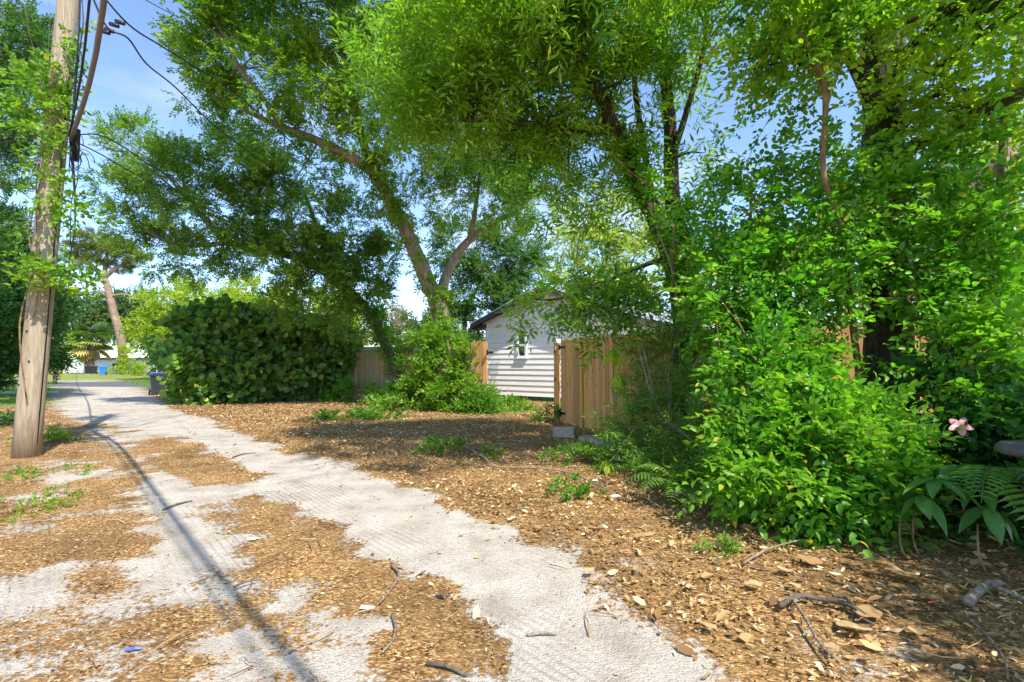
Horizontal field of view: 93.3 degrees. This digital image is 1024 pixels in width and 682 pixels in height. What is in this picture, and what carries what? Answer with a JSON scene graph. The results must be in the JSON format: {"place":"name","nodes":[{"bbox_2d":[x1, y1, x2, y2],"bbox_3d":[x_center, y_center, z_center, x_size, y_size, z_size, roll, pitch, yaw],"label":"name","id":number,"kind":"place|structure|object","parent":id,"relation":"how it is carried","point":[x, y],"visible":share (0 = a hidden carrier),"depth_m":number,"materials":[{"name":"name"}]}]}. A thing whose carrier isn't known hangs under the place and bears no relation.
{"place":"outdoors","nodes":[
{"label":"outdoors","id":0,"kind":"place"},
{"bbox_2d":[10,381,179,386],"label":"side road","id":1,"kind":"structure","parent":0,"point":[105,384],"depth_m":33.57,"materials":[{"name":"asphalt"}]},
{"bbox_2d":[63,357,161,372],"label":"white garage","id":2,"kind":"structure","parent":0,"point":[104,361],"depth_m":81.88,"materials":[{"name":"paint"}]},
{"bbox_2d":[0,374,1023,681],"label":"alley","id":3,"kind":"structure","parent":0,"point":[184,582],"depth_m":3.05,"materials":[{"name":"concrete"}]},
{"bbox_2d":[0,488,85,524],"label":"weed clump","id":4,"kind":"object","parent":3,"relation":"on","point":[54,499],"visible":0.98,"depth_m":4.67,"materials":[{"name":"green plant"}]},
{"bbox_2d":[5,422,84,443],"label":"weed clump","id":5,"kind":"object","parent":3,"relation":"on","point":[49,434],"visible":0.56,"depth_m":8.57,"materials":[{"name":"green plant"}]},
{"bbox_2d":[0,462,95,481],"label":"weed clump","id":6,"kind":"object","parent":3,"relation":"on","point":[32,469],"visible":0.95,"depth_m":6.16,"materials":[{"name":"green plant"}]},
{"bbox_2d":[148,372,165,394],"bbox_3d":[-16.230,1.957,22.151,0.660,1.040,0.838,2,-4,-40],"label":"wheeled bin","id":7,"kind":"object","parent":3,"relation":"on","point":[156,386],"visible":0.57,"depth_m":21.87,"materials":[{"name":"grey plastic"}]},
{"bbox_2d":[426,661,466,676],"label":"fallen branch","id":8,"kind":"object","parent":3,"relation":"on","point":[443,665],"visible":1,"depth_m":2.20,"materials":[{"name":"wood"}]},
{"bbox_2d":[775,593,866,613],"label":"fallen branch","id":9,"kind":"object","parent":3,"relation":"on","point":[784,603],"visible":0.94,"depth_m":2.76,"materials":[{"name":"wood"}]},
{"bbox_2d":[831,594,874,625],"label":"fallen branch","id":10,"kind":"object","parent":9,"relation":"attached to","point":[852,609],"visible":0.95,"depth_m":2.67,"materials":[{"name":"wood"}]},
{"bbox_2d":[831,620,869,630],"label":"dead leaf","id":11,"kind":"object","parent":3,"relation":"on","point":[845,623],"visible":1,"depth_m":2.52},
{"bbox_2d":[964,615,1008,678],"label":"fallen branch","id":12,"kind":"object","parent":3,"relation":"on","point":[992,641],"visible":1,"depth_m":2.36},
{"bbox_2d":[0,369,1023,681],"bbox_3d":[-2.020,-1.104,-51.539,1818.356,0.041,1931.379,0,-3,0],"label":"ground","id":13,"kind":"structure","parent":0,"point":[956,569],"depth_m":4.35,"materials":[{"name":"brown plant"}]},
{"bbox_2d":[0,409,14,427],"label":"weed clump","id":14,"kind":"object","parent":13,"relation":"on","point":[5,419],"visible":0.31,"depth_m":10.95,"materials":[{"name":"green plant"}]},
{"bbox_2d":[0,363,18,392],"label":"shrub","id":15,"kind":"object","parent":13,"relation":"on","point":[4,383],"visible":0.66,"depth_m":21.23,"materials":[{"name":"green plant"}]},
{"bbox_2d":[0,0,83,290],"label":"roadside tree","id":16,"kind":"object","parent":13,"relation":"on","point":[39,35],"visible":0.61,"depth_m":15.39,"materials":[{"name":"green plant"}]},
{"bbox_2d":[10,0,80,458],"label":"utility pole","id":17,"kind":"object","parent":13,"relation":"on","point":[28,432],"visible":0.64,"depth_m":7.34,"materials":[{"name":"brown wood"}]},
{"bbox_2d":[0,0,125,397],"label":"pole vine","id":18,"kind":"object","parent":17,"relation":"attached to","point":[30,120],"visible":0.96,"depth_m":7.25,"materials":[{"name":"green plant"}]},
{"bbox_2d":[68,141,75,265],"bbox_3d":[-31.804,-3.242,34.785,0.242,3.015,74.156,3,-4,-42],"label":"cable","id":19,"kind":"object","parent":17,"relation":"attached to","point":[72,168],"visible":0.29,"depth_m":10.22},
{"bbox_2d":[71,0,80,117],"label":"cable","id":20,"kind":"object","parent":17,"relation":"attached to","point":[77,50],"visible":0.79,"depth_m":7.32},
{"bbox_2d":[59,132,94,178],"bbox_3d":[-6.698,-2.881,7.459,0.333,0.746,0.392,0,-3,0],"label":"cable knot","id":21,"kind":"object","parent":17,"relation":"attached to","point":[70,158],"visible":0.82,"depth_m":7.39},
{"bbox_2d":[80,143,234,219],"bbox_3d":[-7.722,-3.383,11.270,0.337,0.990,7.921,1,-3,-12],"label":"cable","id":22,"kind":"object","parent":21,"relation":"attached to","point":[147,180],"visible":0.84,"depth_m":9.88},
{"bbox_2d":[68,0,90,136],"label":"cable","id":23,"kind":"object","parent":17,"relation":"attached to","point":[83,56],"visible":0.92,"depth_m":6.10,"materials":[{"name":"rubber"}]},
{"bbox_2d":[68,0,106,141],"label":"cable bundle","id":24,"kind":"object","parent":17,"relation":"attached to","point":[98,39],"visible":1,"depth_m":6.00,"materials":[{"name":"rubber"}]},
{"bbox_2d":[81,133,265,215],"bbox_3d":[-7.326,-3.540,11.297,0.207,1.184,7.815,0,-3,-7],"label":"cable","id":25,"kind":"object","parent":17,"relation":"attached to","point":[158,169],"visible":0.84,"depth_m":9.41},
{"bbox_2d":[107,0,367,223],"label":"cable","id":26,"kind":"object","parent":17,"relation":"attached to","point":[121,17],"visible":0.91,"depth_m":9.37,"materials":[{"name":"rubber"}]},
{"bbox_2d":[0,222,96,381],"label":"roadside tree","id":27,"kind":"object","parent":13,"relation":"on","point":[11,301],"visible":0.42,"depth_m":21.74,"materials":[{"name":"green plant"}]},
{"bbox_2d":[33,482,83,500],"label":"weed clump","id":28,"kind":"object","parent":13,"relation":"on","point":[65,491],"visible":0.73,"depth_m":5.23,"materials":[{"name":"green plant"}]},
{"bbox_2d":[49,333,82,383],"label":"roadside tree","id":29,"kind":"object","parent":13,"relation":"on","point":[54,379],"visible":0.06,"depth_m":34.51,"materials":[{"name":"green plant"}]},
{"bbox_2d":[0,377,173,406],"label":"lawn grass","id":30,"kind":"structure","parent":13,"relation":"on","point":[134,380],"depth_m":26.78,"materials":[{"name":"green plant"}]},
{"bbox_2d":[63,318,114,366],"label":"cabbage palm","id":31,"kind":"object","parent":13,"relation":"on","point":[90,354],"visible":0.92,"depth_m":75.48,"materials":[{"name":"green plant"}]},
{"bbox_2d":[58,222,156,373],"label":"tall pine","id":32,"kind":"object","parent":13,"relation":"on","point":[96,248],"visible":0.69,"depth_m":70.02,"materials":[{"name":"green plant"}]},
{"bbox_2d":[52,282,166,354],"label":"dark far tree","id":33,"kind":"object","parent":13,"relation":"on","point":[100,314],"visible":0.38,"depth_m":89.55,"materials":[{"name":"green plant"}]},
{"bbox_2d":[97,342,136,374],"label":"shrub","id":34,"kind":"object","parent":13,"relation":"on","point":[122,360],"visible":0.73,"depth_m":68.74,"materials":[{"name":"green plant"}]},
{"bbox_2d":[117,361,151,375],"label":"shrub","id":35,"kind":"object","parent":13,"relation":"on","point":[139,371],"visible":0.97,"depth_m":59.75,"materials":[{"name":"green plant"}]},
{"bbox_2d":[136,331,168,378],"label":"shrub","id":36,"kind":"object","parent":13,"relation":"on","point":[158,347],"visible":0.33,"depth_m":26.52,"materials":[{"name":"green plant"}]},
{"bbox_2d":[116,269,215,371],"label":"lime tree","id":37,"kind":"object","parent":13,"relation":"on","point":[146,328],"visible":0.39,"depth_m":42.58,"materials":[{"name":"green plant"}]},
{"bbox_2d":[152,273,255,338],"bbox_3d":[-24.889,-1.264,40.108,8.172,9.420,6.475,0,-3,0],"label":"lime tree","id":38,"kind":"object","parent":13,"relation":"on","point":[184,295],"visible":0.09,"depth_m":39.26,"materials":[{"name":"green plant"}]},
{"bbox_2d":[75,104,422,389],"bbox_3d":[-8.363,-2.565,15.847,10.843,9.723,4.427,1,-3,-17],"label":"leaning oak","id":39,"kind":"object","parent":13,"relation":"on","point":[274,241],"visible":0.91,"depth_m":15.37,"materials":[{"name":"green plant"}]},
{"bbox_2d":[339,283,403,384],"bbox_3d":[-4.909,-0.236,17.407,2.994,3.756,1.464,2,-3,-30],"label":"trunk ivy","id":40,"kind":"object","parent":39,"relation":"attached to","point":[385,328],"visible":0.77,"depth_m":17.49,"materials":[{"name":"green plant"}]},
{"bbox_2d":[152,293,366,405],"bbox_3d":[-9.547,0.565,18.631,7.382,4.651,4.099,1,-3,-24],"label":"sea grape hedge","id":41,"kind":"object","parent":13,"relation":"on","point":[223,349],"visible":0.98,"depth_m":17.26,"materials":[{"name":"green plant"}]},
{"bbox_2d":[224,270,344,320],"bbox_3d":[-17.044,-1.181,36.189,10.745,8.872,5.964,0,-3,0],"label":"lime tree","id":42,"kind":"object","parent":13,"relation":"on","point":[240,296],"visible":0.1,"depth_m":36.02,"materials":[{"name":"green plant"}]},
{"bbox_2d":[312,408,344,421],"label":"weed clump","id":43,"kind":"object","parent":13,"relation":"on","point":[327,415],"visible":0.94,"depth_m":11.99,"materials":[{"name":"green plant"}]},
{"bbox_2d":[298,286,378,344],"bbox_3d":[-11.807,-0.642,33.784,6.342,7.562,5.125,0,-3,0],"label":"lime tree","id":44,"kind":"object","parent":13,"relation":"on","point":[357,322],"visible":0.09,"depth_m":33.01,"materials":[{"name":"green plant"}]},
{"bbox_2d":[286,373,420,405],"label":"shrub","id":45,"kind":"object","parent":13,"relation":"on","point":[333,395],"visible":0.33,"depth_m":17.86,"materials":[{"name":"green plant"}]},
{"bbox_2d":[147,0,573,345],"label":"forked shade tree","id":46,"kind":"object","parent":13,"relation":"on","point":[228,19],"visible":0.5,"depth_m":13.32,"materials":[{"name":"green plant"}]},
{"bbox_2d":[345,133,461,339],"bbox_3d":[-3.212,-2.791,15.259,3.950,6.646,1.480,2,-3,-34],"label":"trunk ivy","id":47,"kind":"object","parent":46,"relation":"attached to","point":[395,203],"visible":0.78,"depth_m":15.06,"materials":[{"name":"green plant"}]},
{"bbox_2d":[260,345,470,404],"bbox_3d":[-6.269,1.326,19.006,13.673,1.996,1.476,-2,-3,37],"label":"board fence","id":48,"kind":"object","parent":13,"relation":"on","point":[367,366],"visible":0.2,"depth_m":18.70,"materials":[{"name":"wood"}]},
{"bbox_2d":[390,318,488,412],"bbox_3d":[-2.649,0.917,15.430,4.636,3.388,2.030,-3,-4,43],"label":"fence vine","id":49,"kind":"object","parent":48,"relation":"attached to","point":[434,349],"visible":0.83,"depth_m":14.74,"materials":[{"name":"green plant"}]},
{"bbox_2d":[340,403,411,420],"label":"weed clump","id":50,"kind":"object","parent":13,"relation":"on","point":[366,414],"visible":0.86,"depth_m":12.40,"materials":[{"name":"green plant"}]},
{"bbox_2d":[361,299,414,348],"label":"dry tree","id":51,"kind":"object","parent":13,"relation":"on","point":[395,320],"visible":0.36,"depth_m":33.88,"materials":[{"name":"grey plant"}]},
{"bbox_2d":[362,390,423,410],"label":"weed clump","id":52,"kind":"object","parent":13,"relation":"on","point":[400,401],"visible":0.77,"depth_m":14.59,"materials":[{"name":"green plant"}]},
{"bbox_2d":[390,303,431,347],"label":"dark bush tree","id":53,"kind":"object","parent":13,"relation":"on","point":[412,322],"visible":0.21,"depth_m":29.31,"materials":[{"name":"green plant"}]},
{"bbox_2d":[413,432,469,454],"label":"weed clump","id":54,"kind":"object","parent":13,"relation":"on","point":[434,442],"visible":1,"depth_m":7.54,"materials":[{"name":"green plant"}]},
{"bbox_2d":[471,341,488,410],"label":"gate side panel","id":55,"kind":"structure","parent":13,"relation":"on","point":[482,373],"depth_m":14.21,"materials":[{"name":"brown wood"}]},
{"bbox_2d":[447,376,513,415],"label":"shrub","id":56,"kind":"object","parent":13,"relation":"on","point":[484,400],"visible":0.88,"depth_m":13.68,"materials":[{"name":"green plant"}]},
{"bbox_2d":[419,211,558,345],"bbox_3d":[-1.169,-2.016,24.317,7.265,9.391,5.034,0,-3,0],"label":"garden tree","id":57,"kind":"object","parent":13,"relation":"on","point":[478,271],"visible":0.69,"depth_m":23.63,"materials":[{"name":"green plant"}]},
{"bbox_2d":[478,441,506,458],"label":"weed clump","id":58,"kind":"object","parent":13,"relation":"on","point":[486,449],"visible":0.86,"depth_m":7.47,"materials":[{"name":"green plant"}]},
{"bbox_2d":[0,417,1023,681],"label":"twig litter","id":59,"kind":"object","parent":13,"relation":"on","point":[446,545],"visible":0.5,"depth_m":3.25,"materials":[{"name":"brown plant"}]},
{"bbox_2d":[496,393,544,413],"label":"weed clump","id":60,"kind":"object","parent":13,"relation":"on","point":[516,402],"visible":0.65,"depth_m":14.61,"materials":[{"name":"green plant"}]},
{"bbox_2d":[464,445,608,489],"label":"fallen branch","id":61,"kind":"object","parent":13,"relation":"on","point":[486,459],"visible":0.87,"depth_m":6.32,"materials":[{"name":"wood"}]},
{"bbox_2d":[528,401,561,422],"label":"weed clump","id":62,"kind":"object","parent":13,"relation":"on","point":[556,411],"visible":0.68,"depth_m":11.91,"materials":[{"name":"green plant"}]},
{"bbox_2d":[553,339,560,420],"bbox_3d":[1.141,0.968,12.098,0.140,2.040,0.275,1,-3,-17],"label":"gate post","id":63,"kind":"object","parent":13,"relation":"on","point":[556,375],"visible":0.73,"depth_m":12.09,"materials":[{"name":"brown wood"}]},
{"bbox_2d":[553,426,575,437],"bbox_3d":[1.006,1.752,9.281,0.420,0.200,0.190,-4,-2,20],"label":"concrete block","id":64,"kind":"object","parent":13,"relation":"on","point":[564,431],"depth_m":9.20,"materials":[{"name":"concrete"}]},
{"bbox_2d":[470,285,672,401],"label":"house","id":65,"kind":"structure","parent":13,"relation":"on","point":[528,373],"depth_m":18.48,"materials":[{"name":"white"}]},
{"bbox_2d":[515,333,527,358],"bbox_3d":[0.377,0.180,18.578,0.550,0.998,0.160,-2,-3,35],"label":"window","id":66,"kind":"structure","parent":65,"relation":"in","point":[521,355],"depth_m":18.59,"materials":[{"name":"white glass"}]},
{"bbox_2d":[538,471,607,501],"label":"weed clump","id":67,"kind":"object","parent":13,"relation":"on","point":[578,490],"visible":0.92,"depth_m":5.12,"materials":[{"name":"green plant"}]},
{"bbox_2d":[535,439,630,467],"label":"weed clump","id":68,"kind":"object","parent":13,"relation":"on","point":[570,451],"visible":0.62,"depth_m":6.79,"materials":[{"name":"green plant"}]},
{"bbox_2d":[321,0,861,448],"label":"narrow leaf tree","id":69,"kind":"object","parent":13,"relation":"on","point":[548,37],"visible":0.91,"depth_m":7.12,"materials":[{"name":"green plant"}]},
{"bbox_2d":[576,165,618,329],"bbox_3d":[1.317,-1.431,7.160,0.764,2.580,0.258,1,-3,-17],"label":"woody vine","id":70,"kind":"object","parent":69,"relation":"attached to","point":[582,229],"visible":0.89,"depth_m":7.21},
{"bbox_2d":[597,114,720,395],"bbox_3d":[2.415,-1.303,7.839,2.259,4.544,1.108,1,-3,-23],"label":"trunk ivy","id":71,"kind":"object","parent":69,"relation":"attached to","point":[643,193],"visible":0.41,"depth_m":7.74,"materials":[{"name":"green plant"}]},
{"bbox_2d":[647,202,674,296],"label":"woody vine","id":72,"kind":"object","parent":69,"relation":"attached to","point":[658,232],"visible":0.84,"depth_m":7.65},
{"bbox_2d":[665,223,680,399],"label":"woody vine","id":73,"kind":"object","parent":69,"relation":"attached to","point":[673,280],"visible":0.55,"depth_m":7.50,"materials":[{"name":"wood"}]},
{"bbox_2d":[579,435,616,446],"bbox_3d":[1.548,1.763,8.478,0.250,0.100,0.850,2,-2,-36],"label":"concrete block","id":74,"kind":"object","parent":13,"relation":"on","point":[588,437],"depth_m":8.53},
{"bbox_2d":[603,349,626,445],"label":"broad leaved plant","id":75,"kind":"object","parent":13,"relation":"on","point":[611,354],"visible":0.66,"depth_m":7.97,"materials":[{"name":"green plant"}]},
{"bbox_2d":[538,176,716,317],"bbox_3d":[6.611,-3.167,26.644,10.682,11.918,5.797,0,-3,0],"label":"flowering tree","id":76,"kind":"object","parent":13,"relation":"on","point":[637,245],"visible":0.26,"depth_m":26.50,"materials":[{"name":"plant"}]},
{"bbox_2d":[548,293,764,519],"bbox_3d":[2.001,0.763,6.224,2.843,3.366,4.096,0,-3,0],"label":"feathery fern bush","id":77,"kind":"object","parent":13,"relation":"on","point":[675,454],"visible":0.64,"depth_m":6.70,"materials":[{"name":"green plant"}]},
{"bbox_2d":[622,463,696,502],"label":"fern","id":78,"kind":"object","parent":13,"relation":"on","point":[659,478],"visible":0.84,"depth_m":4.78,"materials":[{"name":"green plant"}]},
{"bbox_2d":[691,530,744,558],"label":"weed clump","id":79,"kind":"object","parent":13,"relation":"on","point":[726,542],"visible":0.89,"depth_m":3.58,"materials":[{"name":"green plant"}]},
{"bbox_2d":[743,539,799,563],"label":"fallen branch","id":80,"kind":"object","parent":13,"relation":"on","point":[756,554],"visible":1,"depth_m":3.49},
{"bbox_2d":[717,213,862,337],"bbox_3d":[13.550,-1.622,21.917,8.869,8.372,5.392,-1,-3,17],"label":"backyard tree","id":81,"kind":"object","parent":13,"relation":"on","point":[859,323],"visible":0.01,"depth_m":21.65,"materials":[{"name":"green plant"}]},
{"bbox_2d":[619,325,985,461],"bbox_3d":[5.595,0.755,7.251,8.039,1.994,1.109,-1,-3,23],"label":"cedar fence","id":82,"kind":"object","parent":13,"relation":"on","point":[844,335],"visible":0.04,"depth_m":8.34,"materials":[{"name":"wood"}]},
{"bbox_2d":[559,333,619,433],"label":"wooden gate","id":83,"kind":"structure","parent":82,"relation":"attached to","point":[588,389],"depth_m":10.52,"materials":[{"name":"brown wood"}]},
{"bbox_2d":[788,592,837,660],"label":"fallen branch","id":84,"kind":"object","parent":13,"relation":"on","point":[812,630],"visible":0.96,"depth_m":2.45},
{"bbox_2d":[797,554,832,565],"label":"dead leaf","id":85,"kind":"object","parent":13,"relation":"on","point":[811,559],"visible":1,"depth_m":3.35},
{"bbox_2d":[664,259,972,560],"bbox_3d":[2.613,0.536,4.753,2.462,2.988,2.677,0,-3,0],"label":"flowering bush","id":86,"kind":"object","parent":13,"relation":"on","point":[784,448],"visible":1,"depth_m":4.03,"materials":[{"name":"green plant"}]},
{"bbox_2d":[737,0,909,384],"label":"slender tree","id":87,"kind":"object","parent":13,"relation":"on","point":[765,44],"visible":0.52,"depth_m":5.41,"materials":[{"name":"green plant"}]},
{"bbox_2d":[677,0,1023,415],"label":"vine wrapped tree","id":88,"kind":"object","parent":13,"relation":"on","point":[883,86],"visible":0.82,"depth_m":5.29,"materials":[{"name":"green plant"}]},
{"bbox_2d":[648,69,1023,424],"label":"vine curtain","id":89,"kind":"object","parent":88,"relation":"hanging from","point":[961,271],"visible":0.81,"depth_m":5.27,"materials":[{"name":"green plant"}]},
{"bbox_2d":[746,141,962,271],"bbox_3d":[8.616,-1.573,12.163,5.959,7.335,2.688,0,-3,0],"label":"backyard tree","id":90,"kind":"object","parent":13,"relation":"on","point":[925,195],"visible":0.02,"depth_m":12.18,"materials":[{"name":"green plant"}]},
{"bbox_2d":[856,604,882,620],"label":"dead leaf","id":91,"kind":"object","parent":13,"relation":"on","point":[870,610],"visible":1,"depth_m":2.64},
{"bbox_2d":[884,564,936,590],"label":"dead leaf","id":92,"kind":"object","parent":13,"relation":"on","point":[892,567],"visible":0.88,"depth_m":3.16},
{"bbox_2d":[818,329,1023,551],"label":"dark understory shrub","id":93,"kind":"object","parent":13,"relation":"on","point":[970,443],"visible":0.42,"depth_m":4.13,"materials":[{"name":"green plant"}]},
{"bbox_2d":[878,289,1023,457],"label":"trailing vine","id":94,"kind":"object","parent":93,"relation":"on","point":[1014,328],"visible":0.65,"depth_m":4.38,"materials":[{"name":"green plant"}]},
{"bbox_2d":[949,418,973,447],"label":"hibiscus flower","id":95,"kind":"object","parent":93,"relation":"attached to","point":[955,424],"visible":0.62,"depth_m":4.07,"materials":[{"name":"pink plant"}]},
{"bbox_2d":[882,463,1023,545],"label":"broad leaved plant","id":96,"kind":"object","parent":13,"relation":"on","point":[997,522],"visible":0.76,"depth_m":3.41,"materials":[{"name":"green plant"}]},
{"bbox_2d":[909,102,1023,319],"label":"backyard tree","id":97,"kind":"object","parent":13,"relation":"on","point":[995,149],"visible":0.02,"depth_m":15.65,"materials":[{"name":"green plant"}]},
{"bbox_2d":[976,524,987,572],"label":"bare stalk","id":98,"kind":"object","parent":13,"relation":"on","point":[979,555],"visible":0.94,"depth_m":3.28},
{"bbox_2d":[960,579,1005,606],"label":"fallen branch","id":99,"kind":"object","parent":13,"relation":"on","point":[972,597],"visible":0.94,"depth_m":2.84,"materials":[{"name":"wood"}]},
{"bbox_2d":[989,583,1023,599],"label":"fallen branch","id":100,"kind":"object","parent":99,"relation":"on","point":[995,586],"visible":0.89,"depth_m":2.84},
{"bbox_2d":[946,464,1023,527],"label":"fern","id":101,"kind":"object","parent":13,"relation":"on","point":[1011,472],"visible":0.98,"depth_m":3.31,"materials":[{"name":"green plant"}]},
{"bbox_2d":[959,35,1023,339],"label":"pruned tree","id":102,"kind":"object","parent":13,"relation":"on","point":[998,169],"visible":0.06,"depth_m":5.47,"materials":[{"name":"green plant"}]},
{"bbox_2d":[994,440,1023,457],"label":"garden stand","id":103,"kind":"object","parent":13,"relation":"on","point":[1015,448],"visible":1,"depth_m":3.18,"materials":[{"name":"stone"}]},
{"bbox_2d":[0,0,1023,358],"label":"sky","id":104,"kind":"structure","parent":0,"point":[121,77],"materials":[{"name":"blue"}]},
{"bbox_2d":[890,506,964,557],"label":"fern","id":105,"kind":"object","parent":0,"point":[923,543],"visible":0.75,"depth_m":3.59,"materials":[{"name":"green plant"}]},
{"bbox_2d":[906,145,1023,346],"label":"round leaved shrub","id":106,"kind":"object","parent":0,"point":[946,196],"visible":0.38,"depth_m":5.06,"materials":[{"name":"green plant"}]},
{"bbox_3d":[-5.938,-4.581,7.131,0.146,0.094,0.057,0,-3,0],"label":"splice sleeve","id":107,"kind":"object","parent":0,"visible":0},
{"bbox_2d":[93,0,298,186],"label":"cable","id":108,"kind":"object","parent":107,"relation":"attached to","point":[108,28],"visible":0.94,"depth_m":8.63,"materials":[{"name":"rubber"}]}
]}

